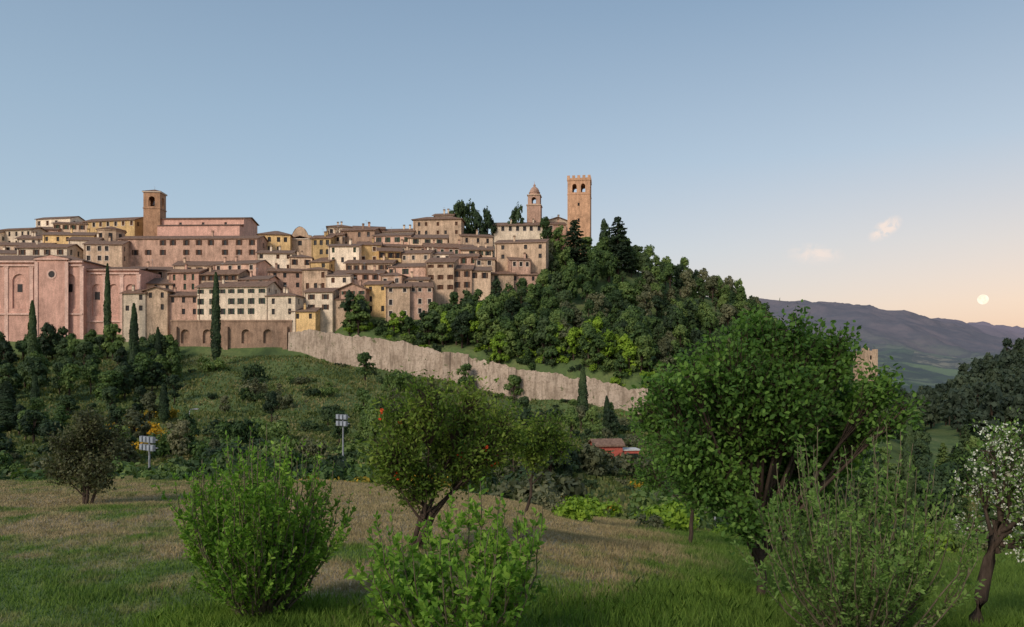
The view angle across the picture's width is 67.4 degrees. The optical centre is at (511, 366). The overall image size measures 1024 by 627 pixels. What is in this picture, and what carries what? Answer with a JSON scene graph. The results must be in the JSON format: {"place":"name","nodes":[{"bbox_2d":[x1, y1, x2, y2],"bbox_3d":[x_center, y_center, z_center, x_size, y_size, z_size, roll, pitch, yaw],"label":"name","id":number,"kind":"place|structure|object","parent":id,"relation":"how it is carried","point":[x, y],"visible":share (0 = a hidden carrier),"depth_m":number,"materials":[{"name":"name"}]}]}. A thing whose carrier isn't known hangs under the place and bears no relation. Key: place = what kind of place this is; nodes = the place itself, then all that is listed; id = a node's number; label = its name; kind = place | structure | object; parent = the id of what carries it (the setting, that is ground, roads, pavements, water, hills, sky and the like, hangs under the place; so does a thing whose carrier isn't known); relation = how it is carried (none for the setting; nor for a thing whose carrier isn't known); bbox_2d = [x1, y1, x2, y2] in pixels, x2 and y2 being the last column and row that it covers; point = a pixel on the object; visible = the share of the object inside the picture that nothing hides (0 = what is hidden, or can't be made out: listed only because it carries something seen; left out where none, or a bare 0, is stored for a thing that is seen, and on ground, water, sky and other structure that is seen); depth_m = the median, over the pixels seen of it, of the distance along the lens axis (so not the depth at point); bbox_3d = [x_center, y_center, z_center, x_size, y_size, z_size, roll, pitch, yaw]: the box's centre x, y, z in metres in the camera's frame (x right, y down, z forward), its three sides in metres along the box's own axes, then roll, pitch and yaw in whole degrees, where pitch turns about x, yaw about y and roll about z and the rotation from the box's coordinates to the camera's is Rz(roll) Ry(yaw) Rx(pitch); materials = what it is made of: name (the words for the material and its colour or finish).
{"place":"outdoors","nodes":[
{"label":"outdoors","id":0,"kind":"place"},
{"bbox_2d":[0,255,1023,626],"bbox_3d":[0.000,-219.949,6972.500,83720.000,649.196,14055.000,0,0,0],"label":"ground terrain","id":1,"kind":"structure","parent":0,"point":[924,351],"depth_m":207.93,"materials":[{"name":"green plant"}]},
{"bbox_2d":[0,380,16,431],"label":"cypress tree","id":2,"kind":"object","parent":1,"relation":"on","point":[8,401],"visible":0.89,"depth_m":129.14,"materials":[{"name":"green plant"}]},
{"bbox_2d":[0,227,48,241],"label":"stone house","id":3,"kind":"structure","parent":1,"relation":"on","point":[10,234],"depth_m":281.00,"materials":[{"name":"beige paint"}]},
{"bbox_2d":[26,300,38,355],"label":"cypress tree","id":4,"kind":"object","parent":1,"relation":"on","point":[32,340],"visible":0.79,"depth_m":189.41,"materials":[{"name":"green plant"}]},
{"bbox_2d":[14,239,83,258],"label":"stone house","id":5,"kind":"structure","parent":1,"relation":"on","point":[73,250],"depth_m":254.95,"materials":[{"name":"beige paint"}]},
{"bbox_2d":[34,216,85,226],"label":"stone house","id":6,"kind":"structure","parent":1,"relation":"on","point":[44,222],"depth_m":295.91,"materials":[{"name":"beige paint"}]},
{"bbox_2d":[41,228,96,243],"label":"stone house","id":7,"kind":"structure","parent":1,"relation":"on","point":[56,237],"depth_m":269.21,"materials":[{"name":"paint"}]},
{"bbox_2d":[51,222,87,231],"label":"stone house","id":8,"kind":"structure","parent":1,"relation":"on","point":[75,226],"depth_m":290.88,"materials":[{"name":"paint"}]},
{"bbox_2d":[0,385,158,475],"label":"town copse","id":9,"kind":"object","parent":1,"relation":"on","point":[29,420],"visible":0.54,"depth_m":118.43,"materials":[{"name":"green plant"}]},
{"bbox_2d":[0,254,160,341],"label":"pink baroque church","id":10,"kind":"structure","parent":1,"relation":"on","point":[67,291],"depth_m":234.00,"materials":[{"name":"paint"}]},
{"bbox_2d":[37,406,136,504],"bbox_3d":[-12.694,2.781,23.028,2.600,3.264,2.297,0,0,0],"label":"bay laurel bush","id":11,"kind":"object","parent":1,"relation":"on","point":[90,467],"visible":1,"depth_m":22.77,"materials":[{"name":"green plant"}]},
{"bbox_2d":[0,322,182,403],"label":"town trees","id":12,"kind":"object","parent":1,"relation":"on","point":[144,366],"visible":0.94,"depth_m":181.48,"materials":[{"name":"green plant"}]},
{"bbox_2d":[82,236,129,266],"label":"stone house","id":13,"kind":"structure","parent":1,"relation":"on","point":[112,253],"depth_m":256.97,"materials":[{"name":"stone"}]},
{"bbox_2d":[102,263,111,357],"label":"cypress tree","id":14,"kind":"object","parent":1,"relation":"on","point":[107,307],"visible":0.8,"depth_m":221.46,"materials":[{"name":"green plant"}]},
{"bbox_2d":[96,226,126,240],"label":"octagonal lantern","id":15,"kind":"object","parent":1,"relation":"on","point":[114,233],"visible":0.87,"depth_m":269.33,"materials":[{"name":"beige stone"}]},
{"bbox_2d":[81,217,142,235],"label":"stone house","id":16,"kind":"structure","parent":1,"relation":"on","point":[132,226],"depth_m":289.37,"materials":[{"name":"paint"}]},
{"bbox_2d":[119,285,147,341],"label":"stone house","id":17,"kind":"structure","parent":1,"relation":"on","point":[132,296],"depth_m":232.21,"materials":[{"name":"beige paint"}]},
{"bbox_2d":[127,302,139,362],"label":"cypress tree","id":18,"kind":"object","parent":1,"relation":"on","point":[134,345],"visible":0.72,"depth_m":185.38,"materials":[{"name":"green plant"}]},
{"bbox_2d":[108,407,196,451],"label":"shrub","id":19,"kind":"object","parent":1,"relation":"on","point":[172,414],"visible":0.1,"depth_m":126.70,"materials":[{"name":"yellow plant"}]},
{"bbox_2d":[142,190,166,235],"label":"campanile","id":20,"kind":"structure","parent":1,"relation":"on","point":[154,207],"depth_m":286.26,"materials":[{"name":"brick"}]},
{"bbox_2d":[141,286,176,339],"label":"stone house","id":21,"kind":"structure","parent":1,"relation":"on","point":[157,306],"depth_m":232.29,"materials":[{"name":"paint"}]},
{"bbox_2d":[157,382,169,423],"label":"cypress tree","id":22,"kind":"object","parent":1,"relation":"on","point":[163,412],"visible":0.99,"depth_m":139.53,"materials":[{"name":"green plant"}]},
{"bbox_2d":[168,287,198,335],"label":"stone house","id":23,"kind":"structure","parent":1,"relation":"on","point":[182,305],"depth_m":233.65,"materials":[{"name":"paint"}]},
{"bbox_2d":[166,264,208,291],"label":"stone house","id":24,"kind":"structure","parent":1,"relation":"on","point":[186,279],"depth_m":242.56,"materials":[{"name":"paint"}]},
{"bbox_2d":[116,231,268,266],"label":"long stone palace","id":25,"kind":"structure","parent":1,"relation":"on","point":[164,251],"depth_m":262.21,"materials":[{"name":"stone"}]},
{"bbox_2d":[172,257,219,269],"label":"stone house","id":26,"kind":"structure","parent":1,"relation":"on","point":[194,264],"depth_m":255.15,"materials":[{"name":"stone"}]},
{"bbox_2d":[156,217,259,235],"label":"hall church","id":27,"kind":"structure","parent":1,"relation":"on","point":[232,226],"depth_m":286.11,"materials":[{"name":"paint"}]},
{"bbox_2d":[210,271,221,359],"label":"cypress tree","id":28,"kind":"object","parent":1,"relation":"on","point":[215,342],"visible":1,"depth_m":211.26,"materials":[{"name":"green plant"}]},
{"bbox_2d":[199,266,249,283],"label":"stone house","id":29,"kind":"structure","parent":1,"relation":"on","point":[231,275],"depth_m":241.89,"materials":[{"name":"stone"}]},
{"bbox_2d":[170,320,291,349],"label":"arcaded retaining wall","id":30,"kind":"structure","parent":1,"relation":"on","point":[251,333],"depth_m":229.00,"materials":[{"name":"brown stone"}]},
{"bbox_2d":[195,278,282,319],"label":"stone house","id":31,"kind":"structure","parent":1,"relation":"on","point":[243,300],"depth_m":232.02,"materials":[{"name":"beige paint"}]},
{"bbox_2d":[211,256,271,275],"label":"stone house","id":32,"kind":"structure","parent":1,"relation":"on","point":[263,266],"depth_m":251.46,"materials":[{"name":"stone"}]},
{"bbox_2d":[151,423,356,618],"bbox_3d":[-2.677,1.701,8.157,1.925,2.216,1.984,0,0,0],"label":"privet shrub","id":33,"kind":"object","parent":1,"relation":"on","point":[251,535],"visible":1,"depth_m":7.88,"materials":[{"name":"green plant"}]},
{"bbox_2d":[256,231,292,249],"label":"stone house","id":34,"kind":"structure","parent":1,"relation":"on","point":[277,239],"depth_m":273.28,"materials":[{"name":"paint"}]},
{"bbox_2d":[255,245,296,267],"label":"stone house","id":35,"kind":"structure","parent":1,"relation":"on","point":[279,257],"depth_m":258.34,"materials":[{"name":"beige paint"}]},
{"bbox_2d":[266,263,301,295],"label":"stone house","id":36,"kind":"structure","parent":1,"relation":"on","point":[291,278],"depth_m":246.48,"materials":[{"name":"stone"}]},
{"bbox_2d":[265,285,304,331],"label":"stone house","id":37,"kind":"structure","parent":1,"relation":"on","point":[280,306],"depth_m":229.89,"materials":[{"name":"beige paint"}]},
{"bbox_2d":[288,251,313,268],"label":"stone house","id":38,"kind":"structure","parent":1,"relation":"on","point":[298,261],"depth_m":258.55,"materials":[{"name":"stone"}]},
{"bbox_2d":[292,226,311,256],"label":"curved gable church","id":39,"kind":"structure","parent":1,"relation":"on","point":[301,240],"depth_m":277.00,"materials":[{"name":"beige stone"}]},
{"bbox_2d":[289,299,320,331],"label":"stone house","id":40,"kind":"structure","parent":1,"relation":"on","point":[307,318],"depth_m":229.36,"materials":[{"name":"paint"}]},
{"bbox_2d":[300,267,333,296],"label":"stone house","id":41,"kind":"structure","parent":1,"relation":"on","point":[314,277],"depth_m":245.87,"materials":[{"name":"stone"}]},
{"bbox_2d":[302,284,339,332],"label":"stone house","id":42,"kind":"structure","parent":1,"relation":"on","point":[323,298],"depth_m":234.05,"materials":[{"name":"beige paint"}]},
{"bbox_2d":[310,231,335,259],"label":"stone house","id":43,"kind":"structure","parent":1,"relation":"on","point":[319,246],"depth_m":271.80,"materials":[{"name":"paint"}]},
{"bbox_2d":[325,270,353,287],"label":"stone house","id":44,"kind":"structure","parent":1,"relation":"on","point":[338,279],"depth_m":243.53,"materials":[{"name":"beige paint"}]},
{"bbox_2d":[334,295,345,331],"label":"stone house","id":45,"kind":"structure","parent":1,"relation":"on","point":[339,315],"depth_m":234.77,"materials":[{"name":"stone"}]},
{"bbox_2d":[327,236,362,270],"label":"stone house","id":46,"kind":"structure","parent":1,"relation":"on","point":[340,254],"depth_m":259.02,"materials":[{"name":"beige paint"}]},
{"bbox_2d":[337,280,371,311],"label":"stone house","id":47,"kind":"structure","parent":1,"relation":"on","point":[355,288],"depth_m":234.31,"materials":[{"name":"paint"}]},
{"bbox_2d":[166,377,543,455],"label":"field saplings","id":48,"kind":"object","parent":1,"relation":"on","point":[184,425],"visible":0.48,"depth_m":123.27,"materials":[{"name":"green plant"}]},
{"bbox_2d":[339,223,381,243],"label":"stone house","id":49,"kind":"structure","parent":1,"relation":"on","point":[360,234],"depth_m":277.98,"materials":[{"name":"paint"}]},
{"bbox_2d":[356,352,375,379],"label":"tree","id":50,"kind":"object","parent":1,"relation":"on","point":[363,357],"visible":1,"depth_m":199.29,"materials":[{"name":"green plant"}]},
{"bbox_2d":[346,265,386,285],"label":"stone house","id":51,"kind":"structure","parent":1,"relation":"on","point":[364,276],"depth_m":245.66,"materials":[{"name":"stone"}]},
{"bbox_2d":[356,237,382,259],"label":"stone house","id":52,"kind":"structure","parent":1,"relation":"on","point":[369,251],"depth_m":262.70,"materials":[{"name":"paint"}]},
{"bbox_2d":[343,255,397,273],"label":"stone house","id":53,"kind":"structure","parent":1,"relation":"on","point":[383,264],"depth_m":253.15,"materials":[{"name":"stone"}]},
{"bbox_2d":[362,273,394,317],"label":"stone house","id":54,"kind":"structure","parent":1,"relation":"on","point":[377,295],"depth_m":236.30,"materials":[{"name":"paint"}]},
{"bbox_2d":[376,247,402,262],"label":"stone house","id":55,"kind":"structure","parent":1,"relation":"on","point":[390,253],"depth_m":258.50,"materials":[{"name":"paint"}]},
{"bbox_2d":[372,226,414,244],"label":"stone house","id":56,"kind":"structure","parent":1,"relation":"on","point":[390,238],"depth_m":274.82,"materials":[{"name":"paint"}]},
{"bbox_2d":[383,275,412,321],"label":"stone house","id":57,"kind":"structure","parent":1,"relation":"on","point":[397,298],"depth_m":234.10,"materials":[{"name":"stone"}]},
{"bbox_2d":[139,356,672,491],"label":"field bushes","id":58,"kind":"object","parent":1,"relation":"on","point":[590,459],"visible":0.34,"depth_m":119.88,"materials":[{"name":"green plant"}]},
{"bbox_2d":[387,263,426,276],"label":"stone house","id":59,"kind":"structure","parent":1,"relation":"on","point":[417,269],"depth_m":251.03,"materials":[{"name":"stone"}]},
{"bbox_2d":[399,245,435,262],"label":"stone house","id":60,"kind":"structure","parent":1,"relation":"on","point":[415,256],"depth_m":259.02,"materials":[{"name":"stone"}]},
{"bbox_2d":[406,282,433,319],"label":"stone house","id":61,"kind":"structure","parent":1,"relation":"on","point":[421,296],"depth_m":236.46,"materials":[{"name":"paint"}]},
{"bbox_2d":[406,234,448,244],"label":"stone house","id":62,"kind":"structure","parent":1,"relation":"on","point":[416,239],"depth_m":274.42,"materials":[{"name":"paint"}]},
{"bbox_2d":[0,435,866,528],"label":"valley bushes","id":63,"kind":"object","parent":1,"relation":"on","point":[515,485],"visible":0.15,"depth_m":54.00,"materials":[{"name":"green plant"}]},
{"bbox_2d":[411,217,465,243],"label":"stone house","id":64,"kind":"structure","parent":1,"relation":"on","point":[452,228],"depth_m":288.84,"materials":[{"name":"stone"}]},
{"bbox_2d":[422,239,461,253],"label":"stone house","id":65,"kind":"structure","parent":1,"relation":"on","point":[440,247],"depth_m":268.32,"materials":[{"name":"paint"}]},
{"bbox_2d":[425,252,459,304],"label":"stone house","id":66,"kind":"structure","parent":1,"relation":"on","point":[441,272],"depth_m":247.25,"materials":[{"name":"stone"}]},
{"bbox_2d":[355,356,534,547],"bbox_3d":[-1.257,1.593,12.907,2.523,3.519,3.070,0,0,39],"label":"pomegranate tree","id":67,"kind":"object","parent":1,"relation":"on","point":[420,423],"visible":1,"depth_m":12.71,"materials":[{"name":"green plant"}]},
{"bbox_2d":[343,476,548,626],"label":"forsythia shrub","id":68,"kind":"object","parent":1,"relation":"on","point":[495,594],"visible":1,"depth_m":6.49,"materials":[{"name":"green plant"}]},
{"bbox_2d":[454,265,474,303],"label":"stone house","id":69,"kind":"structure","parent":1,"relation":"on","point":[463,277],"depth_m":248.59,"materials":[{"name":"paint"}]},
{"bbox_2d":[288,329,647,413],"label":"city wall","id":70,"kind":"structure","parent":1,"relation":"on","point":[332,347],"depth_m":213.24,"materials":[{"name":"stone"}]},
{"bbox_2d":[460,198,476,233],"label":"holm oak tree","id":71,"kind":"object","parent":1,"relation":"on","point":[468,217],"visible":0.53,"depth_m":298.21,"materials":[{"name":"green plant"}]},
{"bbox_2d":[294,354,657,422],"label":"wall foot bushes","id":72,"kind":"object","parent":1,"relation":"on","point":[572,402],"depth_m":202.84,"materials":[{"name":"green plant"}]},
{"bbox_2d":[459,230,493,256],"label":"stone house","id":73,"kind":"structure","parent":1,"relation":"on","point":[474,239],"depth_m":286.74,"materials":[{"name":"paint"}]},
{"bbox_2d":[459,242,493,256],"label":"stone house","id":74,"kind":"structure","parent":1,"relation":"on","point":[486,251],"depth_m":267.17,"materials":[{"name":"stone"}]},
{"bbox_2d":[472,263,492,299],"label":"stone house","id":75,"kind":"structure","parent":1,"relation":"on","point":[481,277],"depth_m":249.77,"materials":[{"name":"stone"}]},
{"bbox_2d":[1,353,981,531],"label":"hillside grass","id":76,"kind":"structure","parent":1,"relation":"on","point":[604,480],"depth_m":166.38,"materials":[{"name":"green plant"}]},
{"bbox_2d":[428,271,557,365],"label":"slope trees","id":77,"kind":"object","parent":1,"relation":"on","point":[512,300],"visible":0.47,"depth_m":229.21,"materials":[{"name":"green plant"}]},
{"bbox_2d":[338,290,665,390],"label":"wall top shrubs","id":78,"kind":"object","parent":1,"relation":"on","point":[542,330],"depth_m":211.02,"materials":[{"name":"green plant"}]},
{"bbox_2d":[491,271,515,292],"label":"stone house","id":79,"kind":"structure","parent":1,"relation":"on","point":[504,277],"depth_m":255.87,"materials":[{"name":"stone"}]},
{"bbox_2d":[0,478,1023,626],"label":"meadow grass","id":80,"kind":"structure","parent":1,"relation":"on","point":[1002,598],"depth_m":13.93,"materials":[{"name":"plant"}]},
{"bbox_2d":[503,374,523,400],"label":"tree","id":81,"kind":"object","parent":1,"relation":"on","point":[514,380],"visible":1,"depth_m":201.52,"materials":[{"name":"green plant"}]},
{"bbox_2d":[492,218,542,256],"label":"stone house","id":82,"kind":"structure","parent":1,"relation":"on","point":[524,230],"depth_m":298.24,"materials":[{"name":"beige paint"}]},
{"bbox_2d":[507,252,531,273],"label":"stone house","id":83,"kind":"structure","parent":1,"relation":"on","point":[517,265],"depth_m":258.39,"materials":[{"name":"stone"}]},
{"bbox_2d":[494,233,549,288],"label":"stone house","id":84,"kind":"structure","parent":1,"relation":"on","point":[536,251],"depth_m":263.60,"materials":[{"name":"stone"}]},
{"bbox_2d":[526,182,542,221],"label":"domed bell tower","id":85,"kind":"structure","parent":1,"relation":"on","point":[534,210],"depth_m":302.80,"materials":[{"name":"beige stone"}]},
{"bbox_2d":[506,408,583,511],"bbox_3d":[0.799,2.917,22.889,3.005,3.378,1.646,0,0,-24],"label":"young fruit tree","id":86,"kind":"object","parent":1,"relation":"on","point":[543,442],"visible":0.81,"depth_m":22.79,"materials":[{"name":"green plant"}]},
{"bbox_2d":[555,219,589,267],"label":"cedar tree","id":87,"kind":"object","parent":1,"relation":"on","point":[576,241],"visible":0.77,"depth_m":278.59,"materials":[{"name":"green plant"}]},
{"bbox_2d":[567,175,591,253],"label":"crenellated tower","id":88,"kind":"structure","parent":1,"relation":"on","point":[579,205],"depth_m":299.33,"materials":[{"name":"brick"}]},
{"bbox_2d":[577,367,588,411],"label":"cypress tree","id":89,"kind":"object","parent":1,"relation":"on","point":[583,396],"visible":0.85,"depth_m":179.28,"materials":[{"name":"green plant"}]},
{"bbox_2d":[353,387,833,517],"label":"valley trees","id":90,"kind":"object","parent":1,"relation":"on","point":[581,415],"visible":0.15,"depth_m":147.13,"materials":[{"name":"green plant"}]},
{"bbox_2d":[599,328,618,358],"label":"acacia tree","id":91,"kind":"object","parent":1,"relation":"on","point":[609,336],"visible":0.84,"depth_m":199.20,"materials":[{"name":"green plant"}]},
{"bbox_2d":[587,438,639,458],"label":"red hut","id":92,"kind":"object","parent":1,"relation":"on","point":[617,445],"visible":0.54,"depth_m":132.85,"materials":[{"name":"paint"}]},
{"bbox_2d":[605,216,637,274],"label":"cedar tree","id":93,"kind":"object","parent":1,"relation":"on","point":[619,250],"visible":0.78,"depth_m":280.78,"materials":[{"name":"green plant"}]},
{"bbox_2d":[624,421,719,544],"bbox_3d":[4.597,2.927,20.908,3.155,4.477,2.515,0,0,25],"label":"young elm tree","id":94,"kind":"object","parent":1,"relation":"on","point":[644,478],"visible":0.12,"depth_m":21.11,"materials":[{"name":"green plant"}]},
{"bbox_2d":[535,236,854,437],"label":"hillside woods","id":95,"kind":"object","parent":1,"relation":"on","point":[676,337],"visible":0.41,"depth_m":247.04,"materials":[{"name":"green plant"}]},
{"bbox_2d":[549,247,867,457],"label":"hillside understorey","id":96,"kind":"object","parent":1,"relation":"on","point":[659,303],"visible":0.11,"depth_m":250.13,"materials":[{"name":"green plant"}]},
{"bbox_2d":[517,492,1021,552],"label":"meadow edge bushes","id":97,"kind":"object","parent":1,"relation":"on","point":[668,516],"visible":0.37,"depth_m":29.32,"materials":[{"name":"green plant"}]},
{"bbox_2d":[620,299,930,594],"bbox_3d":[3.502,1.303,10.739,3.846,4.449,3.230,0,0,0],"label":"mulberry tree","id":98,"kind":"object","parent":1,"relation":"on","point":[761,406],"visible":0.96,"depth_m":10.05,"materials":[{"name":"green plant"}]},
{"bbox_2d":[730,421,988,626],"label":"smoke bush","id":99,"kind":"object","parent":1,"relation":"on","point":[898,595],"visible":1,"depth_m":7.11,"materials":[{"name":"green plant"}]},
{"bbox_2d":[849,348,893,430],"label":"ruined keep","id":100,"kind":"structure","parent":1,"relation":"on","point":[867,356],"depth_m":255.70,"materials":[{"name":"beige stone"}]},
{"bbox_2d":[789,382,1023,525],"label":"trees","id":101,"kind":"object","parent":1,"relation":"on","point":[944,469],"visible":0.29,"depth_m":117.11,"materials":[{"name":"green plant"}]},
{"bbox_2d":[901,397,915,515],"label":"cypress tree","id":102,"kind":"object","parent":1,"relation":"on","point":[909,441],"visible":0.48,"depth_m":119.47,"materials":[{"name":"green plant"}]},
{"bbox_2d":[886,337,1023,434],"bbox_3d":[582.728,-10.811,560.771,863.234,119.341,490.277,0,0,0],"label":"hill woods","id":103,"kind":"object","parent":1,"relation":"on","point":[999,391],"visible":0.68,"depth_m":373.75,"materials":[{"name":"green plant"}]},
{"bbox_2d":[937,407,1023,623],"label":"blossoming pear tree","id":104,"kind":"object","parent":1,"relation":"on","point":[1002,529],"visible":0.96,"depth_m":8.18,"materials":[{"name":"white plant"}]},
{"bbox_2d":[0,0,1023,327],"label":"sky","id":105,"kind":"structure","parent":0,"point":[737,139],"materials":[{"name":"blue"}]},
{"bbox_2d":[94,566,1023,626],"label":"tall grass","id":106,"kind":"structure","parent":0,"point":[306,611],"depth_m":8.28,"materials":[{"name":"green plant"}]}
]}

